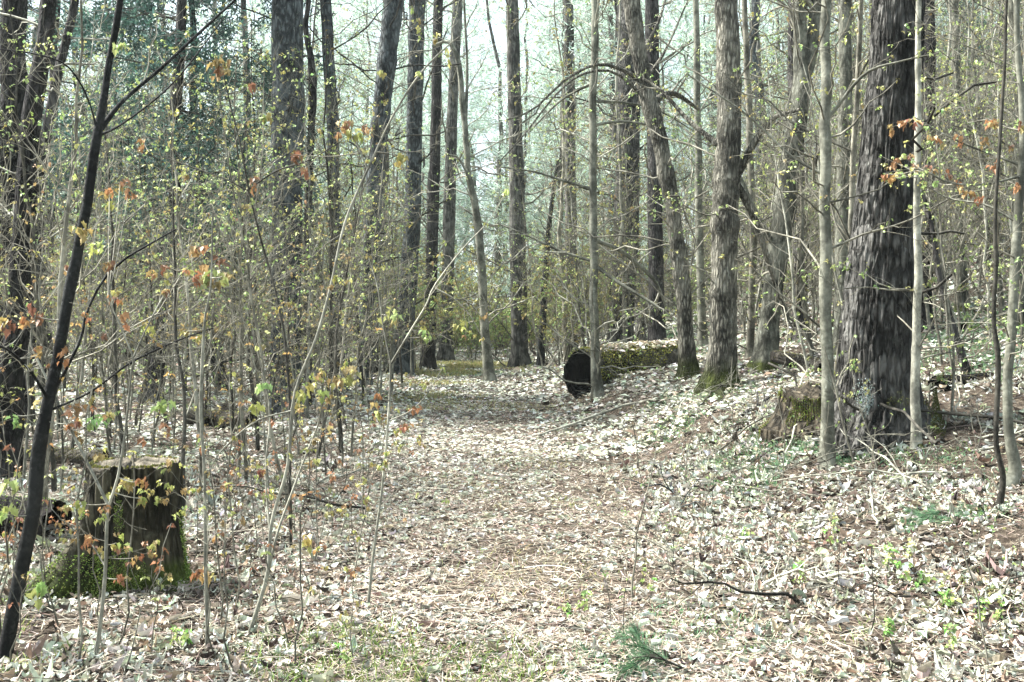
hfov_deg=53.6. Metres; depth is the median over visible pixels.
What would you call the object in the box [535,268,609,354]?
maple shrub
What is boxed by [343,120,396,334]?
maple tree
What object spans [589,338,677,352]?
fallen leaves
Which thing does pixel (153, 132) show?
white pine tree
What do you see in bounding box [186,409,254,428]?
fallen log
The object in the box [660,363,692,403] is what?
fallen branch
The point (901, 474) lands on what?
fallen branch
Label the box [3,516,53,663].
maple seedling
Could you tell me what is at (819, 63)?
white pine tree
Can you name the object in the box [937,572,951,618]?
maple seedling
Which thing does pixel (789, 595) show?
fallen branch
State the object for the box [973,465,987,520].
maple seedling
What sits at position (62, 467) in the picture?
maple seedling
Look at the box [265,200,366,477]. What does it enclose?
sapling tree
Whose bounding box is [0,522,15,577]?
maple seedling
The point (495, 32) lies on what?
sky
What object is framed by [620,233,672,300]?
sapling tree
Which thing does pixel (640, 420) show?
fallen branch
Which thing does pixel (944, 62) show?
sapling tree
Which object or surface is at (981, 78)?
twiggy shrub
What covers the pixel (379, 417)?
maple sapling
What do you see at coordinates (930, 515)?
pine sprig
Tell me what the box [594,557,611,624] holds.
maple seedling
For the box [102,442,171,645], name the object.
maple seedling
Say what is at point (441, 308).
maple shrub
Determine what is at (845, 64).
oak tree
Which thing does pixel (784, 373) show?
fallen branch
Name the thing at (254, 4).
white pine tree
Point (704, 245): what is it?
maple shrub
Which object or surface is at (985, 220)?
sapling tree
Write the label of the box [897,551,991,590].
fallen branch
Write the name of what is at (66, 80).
white pine tree
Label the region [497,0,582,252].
white pine tree
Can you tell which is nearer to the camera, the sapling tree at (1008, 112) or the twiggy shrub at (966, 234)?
the sapling tree at (1008, 112)
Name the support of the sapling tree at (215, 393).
on the ground at (572, 526)
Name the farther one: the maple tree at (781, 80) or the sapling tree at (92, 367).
the maple tree at (781, 80)
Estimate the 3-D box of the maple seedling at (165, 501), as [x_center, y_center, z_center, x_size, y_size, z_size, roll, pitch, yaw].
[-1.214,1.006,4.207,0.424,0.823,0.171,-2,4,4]
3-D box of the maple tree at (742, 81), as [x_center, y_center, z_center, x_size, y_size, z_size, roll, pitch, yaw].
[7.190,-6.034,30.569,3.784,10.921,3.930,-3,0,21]
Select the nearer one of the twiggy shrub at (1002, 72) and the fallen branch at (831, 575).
the fallen branch at (831, 575)
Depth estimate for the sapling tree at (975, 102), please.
16.00 m
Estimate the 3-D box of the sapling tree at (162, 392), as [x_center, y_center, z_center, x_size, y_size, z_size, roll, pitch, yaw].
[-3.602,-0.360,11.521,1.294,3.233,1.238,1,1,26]
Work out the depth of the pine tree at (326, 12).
19.82 m
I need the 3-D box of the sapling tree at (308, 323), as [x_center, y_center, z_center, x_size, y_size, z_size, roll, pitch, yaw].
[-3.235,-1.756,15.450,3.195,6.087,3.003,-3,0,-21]
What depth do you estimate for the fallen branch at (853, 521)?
6.42 m
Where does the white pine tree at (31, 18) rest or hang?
on the ground at (572, 526)
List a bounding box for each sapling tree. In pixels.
[0,0,136,491]
[0,0,221,498]
[0,0,235,663]
[0,29,65,228]
[0,49,109,303]
[0,95,139,478]
[0,97,65,343]
[0,111,78,419]
[0,142,59,336]
[0,162,121,491]
[0,172,80,436]
[0,178,37,395]
[0,207,52,397]
[1,51,176,447]
[3,67,223,454]
[29,119,180,456]
[33,220,84,442]
[36,131,100,341]
[36,207,88,428]
[37,114,149,431]
[39,182,140,396]
[39,224,88,418]
[41,35,194,402]
[42,35,152,391]
[43,260,80,403]
[45,135,92,378]
[46,174,157,394]
[47,3,259,478]
[52,39,280,506]
[52,96,179,385]
[52,199,95,340]
[53,233,106,368]
[54,163,156,376]
[54,232,120,424]
[55,85,138,382]
[59,115,149,367]
[60,190,148,449]
[69,226,181,455]
[71,250,133,406]
[73,176,159,394]
[74,180,183,439]
[75,64,211,375]
[78,231,138,377]
[83,150,173,366]
[85,92,226,429]
[87,97,164,371]
[93,150,182,420]
[106,200,195,431]
[108,223,152,371]
[116,151,205,344]
[124,114,242,425]
[124,243,226,452]
[126,165,227,443]
[127,70,267,384]
[127,228,158,349]
[128,104,233,409]
[128,172,202,417]
[128,279,142,368]
[129,9,367,484]
[130,220,194,380]
[131,36,303,396]
[134,88,228,390]
[134,259,209,455]
[136,103,294,495]
[140,41,329,505]
[145,149,255,409]
[147,288,197,382]
[157,231,236,402]
[164,52,331,452]
[164,127,303,435]
[166,27,354,470]
[172,234,224,370]
[178,252,248,410]
[183,137,269,358]
[185,246,266,408]
[187,261,271,446]
[188,0,355,417]
[190,196,270,386]
[193,178,264,376]
[197,32,387,418]
[198,204,310,489]
[199,120,341,365]
[204,224,265,378]
[222,203,333,454]
[222,242,301,424]
[226,133,346,429]
[236,24,425,454]
[236,197,340,439]
[237,135,337,353]
[258,18,426,409]
[258,255,303,380]
[259,82,431,469]
[259,131,395,409]
[261,147,349,374]
[261,236,326,367]
[264,195,391,461]
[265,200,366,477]
[269,291,309,402]
[270,275,318,416]
[288,222,370,428]
[295,102,430,437]
[296,222,377,390]
[300,110,433,456]
[301,278,355,418]
[302,67,411,399]
[302,190,377,382]
[303,214,347,346]
[303,214,390,392]
[311,252,328,345]
[312,203,390,425]
[314,178,401,357]
[316,185,425,418]
[318,193,423,387]
[337,193,432,404]
[342,120,430,382]
[342,286,396,432]
[347,163,408,372]
[358,160,466,393]
[373,230,426,358]
[378,184,447,375]
[384,234,445,346]
[505,109,617,347]
[523,73,616,346]
[547,187,597,350]
[586,213,632,341]
[588,112,679,327]
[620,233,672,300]
[622,222,648,339]
[626,167,692,342]
[638,99,716,291]
[649,75,739,289]
[663,179,696,337]
[673,0,989,379]
[686,53,859,322]
[686,181,749,271]
[692,179,711,295]
[703,177,758,324]
[705,138,770,288]
[706,17,856,379]
[707,122,783,294]
[709,138,806,293]
[710,65,836,324]
[727,1,858,308]
[737,164,768,328]
[738,37,815,266]
[738,106,834,281]
[740,135,788,288]
[741,0,858,356]
[741,2,857,342]
[744,60,837,313]
[744,66,834,273]
[753,53,838,228]
[758,0,1011,331]
[762,23,868,351]
[765,114,819,261]
[769,21,868,325]
[777,1,976,187]
[789,160,832,336]
[802,60,970,230]
[803,55,862,251]
[804,149,819,304]
[805,60,838,192]
[812,75,962,261]
[816,19,980,347]
[819,10,957,263]
[879,0,1023,489]
[899,0,1023,509]
[920,50,1012,374]
[921,0,988,275]
[921,0,1021,245]
[921,0,1023,183]
[921,0,1023,342]
[921,3,1023,200]
[921,7,974,182]
[921,36,1000,259]
[921,57,986,364]
[926,0,1023,258]
[927,1,1009,322]
[935,0,996,281]
[935,0,1010,270]
[935,1,982,232]
[935,32,1008,295]
[937,0,1023,163]
[937,5,1022,303]
[940,24,1012,266]
[951,68,1023,330]
[962,33,1011,324]
[963,9,1023,343]
[968,34,1012,278]
[968,105,1023,228]
[974,20,1022,270]
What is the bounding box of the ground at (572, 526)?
[0,228,1023,681]
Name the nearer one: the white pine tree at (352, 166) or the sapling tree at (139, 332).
the sapling tree at (139, 332)
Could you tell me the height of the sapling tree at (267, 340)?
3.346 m
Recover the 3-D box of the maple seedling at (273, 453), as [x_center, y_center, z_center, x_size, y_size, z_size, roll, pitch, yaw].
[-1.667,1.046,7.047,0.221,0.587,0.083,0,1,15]
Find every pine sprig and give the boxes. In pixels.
[570,616,687,681]
[899,497,962,525]
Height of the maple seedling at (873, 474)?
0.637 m
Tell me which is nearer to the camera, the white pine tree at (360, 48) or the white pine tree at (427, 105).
the white pine tree at (427, 105)
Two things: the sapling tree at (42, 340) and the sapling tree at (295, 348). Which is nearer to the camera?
the sapling tree at (42, 340)
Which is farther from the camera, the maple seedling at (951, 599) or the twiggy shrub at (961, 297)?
the twiggy shrub at (961, 297)
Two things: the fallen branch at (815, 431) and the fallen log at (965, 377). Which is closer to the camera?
the fallen branch at (815, 431)
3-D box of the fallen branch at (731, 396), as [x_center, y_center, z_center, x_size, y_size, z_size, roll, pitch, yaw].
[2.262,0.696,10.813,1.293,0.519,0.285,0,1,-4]
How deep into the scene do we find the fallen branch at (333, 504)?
7.51 m
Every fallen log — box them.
[0,493,72,544]
[23,446,108,466]
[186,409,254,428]
[563,340,696,399]
[769,350,820,371]
[927,371,991,391]
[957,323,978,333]
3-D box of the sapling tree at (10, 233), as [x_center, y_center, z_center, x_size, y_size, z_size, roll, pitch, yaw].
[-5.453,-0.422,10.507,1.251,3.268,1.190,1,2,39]
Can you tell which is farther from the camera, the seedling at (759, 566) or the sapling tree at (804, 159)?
the sapling tree at (804, 159)
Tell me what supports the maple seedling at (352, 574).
on the ground at (572, 526)
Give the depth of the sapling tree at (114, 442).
10.79 m
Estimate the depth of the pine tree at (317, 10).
45.24 m
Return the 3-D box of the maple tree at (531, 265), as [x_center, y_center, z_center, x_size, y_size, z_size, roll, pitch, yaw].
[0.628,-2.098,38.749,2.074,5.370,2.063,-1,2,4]
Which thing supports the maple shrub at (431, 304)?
on the ground at (572, 526)
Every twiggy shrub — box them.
[481,148,646,370]
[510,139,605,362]
[520,263,562,356]
[538,275,584,367]
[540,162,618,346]
[554,240,611,345]
[555,90,673,340]
[555,135,711,328]
[562,213,646,342]
[639,71,867,352]
[640,155,694,309]
[641,46,792,338]
[655,207,760,315]
[662,150,707,295]
[663,100,784,319]
[670,132,773,294]
[679,81,775,237]
[680,81,835,325]
[687,52,811,285]
[692,227,755,306]
[709,0,854,326]
[745,106,860,344]
[755,174,833,296]
[774,1,967,173]
[801,0,1022,272]
[807,74,836,204]
[808,56,867,275]
[809,27,1013,302]
[812,0,1022,323]
[818,10,967,175]
[830,96,983,293]
[833,83,1003,324]
[857,62,970,275]
[920,9,1023,339]
[921,1,983,260]
[935,180,1002,253]
[937,0,1023,220]
[937,97,1011,263]
[938,62,995,249]
[939,0,1023,231]
[941,1,1023,245]
[944,107,1023,263]
[951,159,1023,270]
[952,150,1005,279]
[962,51,1023,222]
[965,0,1022,133]
[968,68,1023,269]
[972,0,1023,231]
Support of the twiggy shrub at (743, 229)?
on the ground at (572, 526)
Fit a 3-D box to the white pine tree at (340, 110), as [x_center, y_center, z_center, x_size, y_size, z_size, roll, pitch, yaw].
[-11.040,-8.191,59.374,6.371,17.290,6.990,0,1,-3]
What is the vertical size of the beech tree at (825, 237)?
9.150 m
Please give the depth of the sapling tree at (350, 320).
14.01 m
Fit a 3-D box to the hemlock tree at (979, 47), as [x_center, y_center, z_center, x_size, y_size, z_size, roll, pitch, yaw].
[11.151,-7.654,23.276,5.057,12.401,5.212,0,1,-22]
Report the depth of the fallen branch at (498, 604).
5.02 m
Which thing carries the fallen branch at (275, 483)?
on the ground at (572, 526)
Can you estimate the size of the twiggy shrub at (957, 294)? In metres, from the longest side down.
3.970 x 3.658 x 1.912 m
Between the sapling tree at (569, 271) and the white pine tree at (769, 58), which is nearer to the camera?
the sapling tree at (569, 271)
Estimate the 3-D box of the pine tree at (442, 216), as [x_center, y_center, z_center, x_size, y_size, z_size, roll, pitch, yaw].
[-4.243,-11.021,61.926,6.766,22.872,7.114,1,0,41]
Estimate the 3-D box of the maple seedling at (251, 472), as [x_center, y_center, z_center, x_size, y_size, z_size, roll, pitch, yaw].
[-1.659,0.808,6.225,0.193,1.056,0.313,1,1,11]
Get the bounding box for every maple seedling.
[0,399,14,556]
[0,399,52,632]
[0,441,95,637]
[0,444,64,634]
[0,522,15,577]
[0,527,33,615]
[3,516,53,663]
[6,446,67,613]
[29,388,61,563]
[43,330,146,667]
[44,507,67,558]
[55,513,75,541]
[61,468,103,619]
[67,484,75,522]
[70,322,125,463]
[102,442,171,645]
[122,523,174,679]
[136,539,172,613]
[150,547,168,659]
[162,432,187,477]
[162,490,259,658]
[165,372,223,624]
[169,623,185,657]
[178,629,193,645]
[180,482,274,678]
[182,336,274,608]
[183,446,208,562]
[204,390,228,476]
[204,398,228,464]
[207,458,242,557]
[211,529,226,606]
[212,405,251,525]
[220,388,257,552]
[220,471,233,549]
[226,392,253,475]
[227,465,243,524]
[228,442,243,496]
[245,342,293,534]
[245,490,296,648]
[256,450,284,526]
[257,488,282,550]
[272,396,310,461]
[275,447,299,483]
[279,464,317,596]
[281,407,313,488]
[283,352,333,565]
[284,428,308,483]
[287,425,333,663]
[308,541,327,616]
[317,397,339,529]
[317,460,342,554]
[326,327,392,521]
[334,620,352,672]
[337,423,376,533]
[339,566,362,660]
[341,398,361,489]
[341,485,362,555]
[347,386,363,460]
[351,379,414,580]
[352,405,408,499]
[357,434,372,481]
[365,422,388,495]
[366,406,386,456]
[388,419,423,515]
[556,603,575,618]
[574,590,591,623]
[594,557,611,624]
[597,431,676,599]
[616,492,629,547]
[619,579,635,648]
[626,386,647,480]
[636,558,657,605]
[663,447,686,530]
[664,516,681,576]
[664,522,681,599]
[666,394,708,484]
[678,440,727,549]
[705,465,718,518]
[723,518,737,581]
[725,390,743,449]
[736,527,754,541]
[742,370,766,459]
[747,480,758,522]
[748,361,757,403]
[764,382,802,495]
[792,560,805,597]
[811,401,838,485]
[822,513,838,547]
[825,503,838,560]
[834,527,846,582]
[843,366,892,485]
[860,544,888,639]
[864,428,887,521]
[881,541,904,586]
[882,618,895,643]
[894,538,920,597]
[905,435,916,492]
[909,570,936,590]
[924,334,943,414]
[926,412,935,461]
[933,493,1017,671]
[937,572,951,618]
[938,328,975,405]
[939,589,962,608]
[943,623,958,657]
[955,367,984,447]
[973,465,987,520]
[973,596,990,627]
[976,495,993,551]
[987,500,1007,590]
[988,586,1006,635]
[1002,546,1022,613]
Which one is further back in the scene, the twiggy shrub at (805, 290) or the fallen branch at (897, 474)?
the twiggy shrub at (805, 290)
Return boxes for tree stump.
[0,453,199,612]
[758,380,820,444]
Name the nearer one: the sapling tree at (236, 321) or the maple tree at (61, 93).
the sapling tree at (236, 321)
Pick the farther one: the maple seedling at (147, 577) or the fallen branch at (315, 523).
the fallen branch at (315, 523)
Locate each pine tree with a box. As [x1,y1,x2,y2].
[0,0,30,439]
[26,1,117,293]
[26,17,96,208]
[27,0,91,261]
[27,0,170,357]
[28,1,100,348]
[48,0,208,364]
[58,0,198,353]
[60,36,143,339]
[66,18,166,259]
[73,0,202,153]
[82,2,203,350]
[89,0,222,307]
[103,8,190,250]
[106,45,196,299]
[127,0,236,329]
[131,0,271,357]
[146,0,271,357]
[161,0,348,370]
[185,0,412,415]
[198,29,270,351]
[199,9,306,345]
[200,43,302,197]
[210,5,312,256]
[218,0,369,350]
[227,0,268,334]
[232,8,357,269]
[240,0,374,353]
[241,0,384,405]
[262,0,373,347]
[263,0,392,391]
[265,0,399,312]
[265,0,485,372]
[302,16,397,349]
[303,0,431,344]
[304,52,361,243]
[306,0,407,264]
[306,96,368,337]
[312,2,468,359]
[319,0,460,387]
[321,0,449,331]
[321,24,405,312]
[341,0,472,248]
[345,2,440,301]
[347,79,447,312]
[350,46,476,306]
[359,0,492,325]
[362,40,458,320]
[371,0,488,283]
[376,0,457,374]
[397,0,543,305]
[398,0,493,369]
[398,0,530,339]
[403,0,475,360]
[419,72,486,342]
[422,0,509,331]
[422,90,494,346]
[431,0,556,349]
[455,0,560,367]
[464,83,533,301]
[465,41,558,299]
[466,0,579,292]
[476,6,575,337]
[485,0,614,341]
[485,7,588,333]
[485,91,588,340]
[486,0,613,285]
[488,29,560,243]
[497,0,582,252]
[516,0,614,356]
[521,57,577,296]
[521,73,582,240]
[522,0,675,322]
[523,0,614,196]
[524,0,680,328]
[525,0,688,326]
[527,56,582,239]
[531,0,693,341]
[532,0,755,340]
[534,0,684,297]
[534,6,615,230]
[537,2,640,248]
[539,0,678,263]
[539,3,673,269]
[540,0,689,268]
[542,0,681,301]
[555,0,706,344]
[575,49,666,292]
[584,90,666,287]
[598,0,714,299]
[600,55,708,302]
[607,0,715,307]
[618,0,713,341]
[642,0,740,306]
[642,0,785,307]
[644,0,764,275]
[659,0,866,312]
[659,1,745,192]
[662,0,742,188]
[663,0,772,290]
[680,0,819,186]
[692,0,820,221]
[739,0,837,185]
[740,0,835,187]
[740,1,837,145]
[741,4,787,187]
[742,7,833,269]
[760,0,866,171]
[763,0,820,204]
[765,3,868,255]
[768,0,1023,457]
[778,0,940,253]
[812,0,966,224]
[813,0,868,160]
[830,1,946,96]
[831,3,943,133]
[832,0,1011,333]
[862,0,996,89]
[921,4,981,247]
[935,0,998,220]
[935,0,1022,246]
[937,0,1023,241]
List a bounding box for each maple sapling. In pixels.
[26,178,209,661]
[135,54,340,552]
[138,213,294,651]
[175,8,459,638]
[324,189,508,602]
[789,346,869,467]
[831,258,850,355]
[927,213,980,418]
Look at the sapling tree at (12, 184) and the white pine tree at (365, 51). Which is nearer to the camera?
the sapling tree at (12, 184)
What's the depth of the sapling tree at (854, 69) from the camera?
15.38 m
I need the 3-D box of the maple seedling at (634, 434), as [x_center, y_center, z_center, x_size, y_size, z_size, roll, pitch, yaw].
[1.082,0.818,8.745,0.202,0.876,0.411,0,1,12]
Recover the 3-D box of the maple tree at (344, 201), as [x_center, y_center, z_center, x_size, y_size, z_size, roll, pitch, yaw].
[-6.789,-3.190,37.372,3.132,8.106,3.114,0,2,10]
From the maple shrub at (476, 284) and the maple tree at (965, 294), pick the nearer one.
the maple tree at (965, 294)
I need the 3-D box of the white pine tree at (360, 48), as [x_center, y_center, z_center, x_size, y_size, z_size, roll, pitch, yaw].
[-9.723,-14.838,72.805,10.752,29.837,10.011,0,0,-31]
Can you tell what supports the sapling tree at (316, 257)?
on the ground at (572, 526)
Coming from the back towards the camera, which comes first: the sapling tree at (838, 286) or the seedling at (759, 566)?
the sapling tree at (838, 286)
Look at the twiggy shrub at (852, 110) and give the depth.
19.55 m
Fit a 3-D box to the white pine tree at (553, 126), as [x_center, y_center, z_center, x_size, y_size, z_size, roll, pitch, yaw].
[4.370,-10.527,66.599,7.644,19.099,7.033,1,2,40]
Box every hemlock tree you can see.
[0,0,205,389]
[30,0,320,402]
[78,0,336,392]
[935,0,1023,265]
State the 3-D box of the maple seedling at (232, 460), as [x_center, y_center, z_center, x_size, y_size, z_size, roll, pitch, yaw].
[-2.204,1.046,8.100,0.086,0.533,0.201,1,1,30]
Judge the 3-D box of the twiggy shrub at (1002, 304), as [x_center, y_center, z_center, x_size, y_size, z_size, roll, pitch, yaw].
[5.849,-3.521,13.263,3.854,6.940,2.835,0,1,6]
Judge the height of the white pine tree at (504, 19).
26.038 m
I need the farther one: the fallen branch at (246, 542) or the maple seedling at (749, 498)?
the maple seedling at (749, 498)
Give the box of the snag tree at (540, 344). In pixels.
[526,160,562,365]
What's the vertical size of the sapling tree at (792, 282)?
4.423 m
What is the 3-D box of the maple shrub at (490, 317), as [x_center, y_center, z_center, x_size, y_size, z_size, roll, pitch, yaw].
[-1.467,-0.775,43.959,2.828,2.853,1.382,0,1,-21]
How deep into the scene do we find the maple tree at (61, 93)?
30.11 m
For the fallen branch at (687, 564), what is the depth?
5.68 m
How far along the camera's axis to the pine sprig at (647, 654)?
4.15 m
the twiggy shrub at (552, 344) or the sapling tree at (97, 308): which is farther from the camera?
the twiggy shrub at (552, 344)
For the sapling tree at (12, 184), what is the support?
on the ground at (572, 526)
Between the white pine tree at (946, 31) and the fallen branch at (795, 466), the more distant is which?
the white pine tree at (946, 31)
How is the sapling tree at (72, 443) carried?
on the ground at (572, 526)
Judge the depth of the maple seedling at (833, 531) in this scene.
5.74 m
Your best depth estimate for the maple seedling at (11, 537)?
4.79 m
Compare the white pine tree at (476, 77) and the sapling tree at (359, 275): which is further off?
the white pine tree at (476, 77)
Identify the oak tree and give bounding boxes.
[0,0,146,481]
[623,0,808,411]
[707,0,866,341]
[755,0,1023,355]
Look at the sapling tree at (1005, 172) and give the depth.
12.28 m
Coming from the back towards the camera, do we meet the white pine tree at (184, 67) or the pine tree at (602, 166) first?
the white pine tree at (184, 67)
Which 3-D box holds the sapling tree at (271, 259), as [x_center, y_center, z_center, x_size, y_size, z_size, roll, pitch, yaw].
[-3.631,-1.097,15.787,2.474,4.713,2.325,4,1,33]
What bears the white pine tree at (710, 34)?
on the ground at (572, 526)
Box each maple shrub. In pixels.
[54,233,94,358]
[233,270,328,354]
[313,266,433,371]
[345,225,401,361]
[348,218,402,338]
[356,252,463,369]
[380,240,399,344]
[392,254,451,350]
[393,280,470,359]
[419,242,470,331]
[419,285,472,336]
[437,264,477,345]
[453,303,474,354]
[454,289,478,348]
[454,291,507,349]
[456,246,499,357]
[456,315,480,360]
[458,300,480,353]
[468,279,493,349]
[486,245,606,365]
[487,272,509,347]
[488,306,510,356]
[489,282,558,346]
[502,303,532,350]
[527,262,561,357]
[527,300,559,351]
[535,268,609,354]
[540,255,560,302]
[562,234,637,341]
[635,208,691,340]
[669,265,709,322]
[690,223,710,287]
[783,249,809,298]
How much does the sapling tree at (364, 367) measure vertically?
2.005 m
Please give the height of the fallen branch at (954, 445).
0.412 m
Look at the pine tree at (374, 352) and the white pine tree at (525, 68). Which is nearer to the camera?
the pine tree at (374, 352)
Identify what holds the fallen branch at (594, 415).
on the ground at (572, 526)
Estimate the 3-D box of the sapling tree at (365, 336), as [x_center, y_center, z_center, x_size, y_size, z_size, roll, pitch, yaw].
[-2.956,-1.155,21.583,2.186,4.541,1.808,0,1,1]
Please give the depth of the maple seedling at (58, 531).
5.47 m
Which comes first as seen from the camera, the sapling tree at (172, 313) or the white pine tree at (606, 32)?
the sapling tree at (172, 313)
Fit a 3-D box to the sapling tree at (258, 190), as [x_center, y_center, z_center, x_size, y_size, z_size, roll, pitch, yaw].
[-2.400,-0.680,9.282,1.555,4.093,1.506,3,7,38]
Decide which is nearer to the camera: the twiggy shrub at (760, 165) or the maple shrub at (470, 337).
the twiggy shrub at (760, 165)
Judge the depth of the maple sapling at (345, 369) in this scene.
4.60 m
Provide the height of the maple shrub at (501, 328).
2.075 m
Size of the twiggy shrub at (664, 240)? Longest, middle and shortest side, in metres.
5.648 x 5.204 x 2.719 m
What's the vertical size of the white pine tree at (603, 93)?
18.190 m
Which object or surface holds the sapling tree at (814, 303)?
on the ground at (572, 526)
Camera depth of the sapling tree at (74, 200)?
18.60 m
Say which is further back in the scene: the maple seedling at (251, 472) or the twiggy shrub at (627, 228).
the twiggy shrub at (627, 228)
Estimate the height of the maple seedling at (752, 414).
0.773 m
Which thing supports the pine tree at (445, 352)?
on the ground at (572, 526)
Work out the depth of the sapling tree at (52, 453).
8.21 m
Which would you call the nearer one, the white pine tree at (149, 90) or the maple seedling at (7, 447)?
the maple seedling at (7, 447)
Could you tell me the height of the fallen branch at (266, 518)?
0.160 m
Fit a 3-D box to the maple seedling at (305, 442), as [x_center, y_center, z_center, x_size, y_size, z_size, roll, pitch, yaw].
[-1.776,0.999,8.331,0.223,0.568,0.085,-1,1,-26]
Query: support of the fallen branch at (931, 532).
on the ground at (572, 526)
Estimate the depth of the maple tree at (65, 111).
24.72 m
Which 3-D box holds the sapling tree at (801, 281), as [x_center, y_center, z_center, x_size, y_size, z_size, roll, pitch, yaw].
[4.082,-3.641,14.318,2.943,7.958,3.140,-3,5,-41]
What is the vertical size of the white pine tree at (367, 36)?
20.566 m
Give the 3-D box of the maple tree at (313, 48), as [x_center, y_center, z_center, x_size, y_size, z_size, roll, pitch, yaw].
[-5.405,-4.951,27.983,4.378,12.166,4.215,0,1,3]
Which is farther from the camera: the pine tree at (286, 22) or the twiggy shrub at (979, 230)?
the twiggy shrub at (979, 230)
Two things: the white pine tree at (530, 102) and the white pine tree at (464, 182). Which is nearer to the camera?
the white pine tree at (464, 182)
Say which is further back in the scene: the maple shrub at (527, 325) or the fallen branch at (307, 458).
the maple shrub at (527, 325)
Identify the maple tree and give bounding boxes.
[23,0,125,425]
[25,2,132,336]
[27,4,91,274]
[58,7,184,370]
[63,2,183,366]
[128,69,193,352]
[164,42,256,368]
[183,98,270,345]
[196,163,260,367]
[218,0,375,370]
[227,59,355,358]
[229,111,270,343]
[303,152,379,370]
[306,36,395,330]
[312,149,362,341]
[339,38,445,364]
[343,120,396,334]
[381,123,441,327]
[389,131,443,345]
[437,176,486,302]
[460,94,540,345]
[463,174,510,345]
[465,0,835,380]
[485,0,627,360]
[502,221,553,348]
[505,151,555,340]
[525,0,686,342]
[530,104,608,245]
[578,78,609,335]
[586,94,670,274]
[640,82,713,309]
[668,53,716,265]
[682,0,786,314]
[738,0,858,372]
[740,37,786,172]
[762,0,942,233]
[763,0,871,260]
[764,32,814,193]
[920,129,1023,373]
[934,0,1023,312]
[936,2,1020,174]
[937,0,1008,228]
[946,0,1023,327]
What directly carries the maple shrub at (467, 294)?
on the ground at (572, 526)
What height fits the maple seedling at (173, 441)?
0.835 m
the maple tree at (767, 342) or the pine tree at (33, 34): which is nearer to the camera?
the maple tree at (767, 342)
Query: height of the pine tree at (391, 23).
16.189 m
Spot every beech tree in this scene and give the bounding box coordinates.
[490,0,694,401]
[634,0,760,348]
[666,0,855,359]
[685,0,1013,469]
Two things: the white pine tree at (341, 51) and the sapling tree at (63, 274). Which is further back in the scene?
the white pine tree at (341, 51)
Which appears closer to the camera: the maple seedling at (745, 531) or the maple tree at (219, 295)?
the maple seedling at (745, 531)
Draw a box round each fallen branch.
[31,604,48,625]
[180,425,279,486]
[183,452,377,511]
[189,532,370,558]
[193,491,322,553]
[202,521,320,549]
[233,501,296,531]
[254,446,324,495]
[257,435,300,454]
[282,433,343,453]
[282,513,339,535]
[284,460,339,502]
[294,444,328,463]
[297,462,354,503]
[304,441,400,486]
[357,461,418,482]
[366,464,419,519]
[426,542,462,580]
[491,593,517,612]
[535,440,658,464]
[538,398,666,435]
[540,397,640,427]
[599,357,648,407]
[599,404,692,453]
[615,412,663,426]
[623,463,701,514]
[623,503,719,589]
[644,415,675,432]
[645,363,771,462]
[649,547,802,610]
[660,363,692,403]
[664,370,745,406]
[667,384,773,430]
[673,375,702,428]
[693,424,768,483]
[696,419,800,496]
[697,378,734,406]
[697,458,837,508]
[705,367,792,458]
[715,588,749,597]
[727,378,773,422]
[728,367,785,397]
[733,373,776,407]
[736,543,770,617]
[748,396,894,495]
[751,492,815,606]
[758,546,836,590]
[759,423,841,447]
[764,361,820,390]
[768,464,960,505]
[770,349,804,395]
[781,369,817,463]
[789,562,859,601]
[794,553,897,590]
[797,415,845,462]
[798,355,820,387]
[809,432,879,469]
[809,543,916,606]
[819,390,934,437]
[840,421,932,490]
[842,516,901,525]
[856,427,1023,462]
[862,479,883,527]
[874,620,960,656]
[889,454,978,496]
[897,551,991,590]
[903,525,964,554]
[917,512,973,536]
[920,418,997,490]
[923,369,993,420]
[924,383,950,416]
[950,384,1018,454]
[953,507,981,524]
[970,439,1023,451]
[981,429,1023,443]
[987,522,1023,619]
[997,487,1023,493]
[1000,433,1023,446]
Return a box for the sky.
[0,0,1022,304]
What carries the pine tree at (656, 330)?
on the ground at (572, 526)
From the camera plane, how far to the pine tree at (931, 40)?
14.37 m
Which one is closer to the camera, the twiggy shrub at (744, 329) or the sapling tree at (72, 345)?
the sapling tree at (72, 345)
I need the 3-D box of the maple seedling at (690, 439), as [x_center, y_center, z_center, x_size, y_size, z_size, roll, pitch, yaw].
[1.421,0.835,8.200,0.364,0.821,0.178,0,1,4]
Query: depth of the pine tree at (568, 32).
29.75 m
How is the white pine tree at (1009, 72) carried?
on the ground at (572, 526)
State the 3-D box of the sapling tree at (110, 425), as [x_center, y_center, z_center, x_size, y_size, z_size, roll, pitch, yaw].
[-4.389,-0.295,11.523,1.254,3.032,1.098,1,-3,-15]
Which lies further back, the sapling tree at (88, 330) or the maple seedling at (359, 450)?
the sapling tree at (88, 330)
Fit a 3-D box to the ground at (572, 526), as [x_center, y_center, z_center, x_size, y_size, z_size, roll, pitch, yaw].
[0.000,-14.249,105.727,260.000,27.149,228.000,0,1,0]
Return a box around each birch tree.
[397,0,564,381]
[801,0,1023,448]
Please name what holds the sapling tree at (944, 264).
on the ground at (572, 526)
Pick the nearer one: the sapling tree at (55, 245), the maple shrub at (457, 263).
the sapling tree at (55, 245)
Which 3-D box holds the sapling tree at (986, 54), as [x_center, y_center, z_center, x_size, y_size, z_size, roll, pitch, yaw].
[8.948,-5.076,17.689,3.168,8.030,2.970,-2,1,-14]
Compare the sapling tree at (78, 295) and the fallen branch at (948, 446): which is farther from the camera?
the sapling tree at (78, 295)
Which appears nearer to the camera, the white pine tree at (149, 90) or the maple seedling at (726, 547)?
the maple seedling at (726, 547)

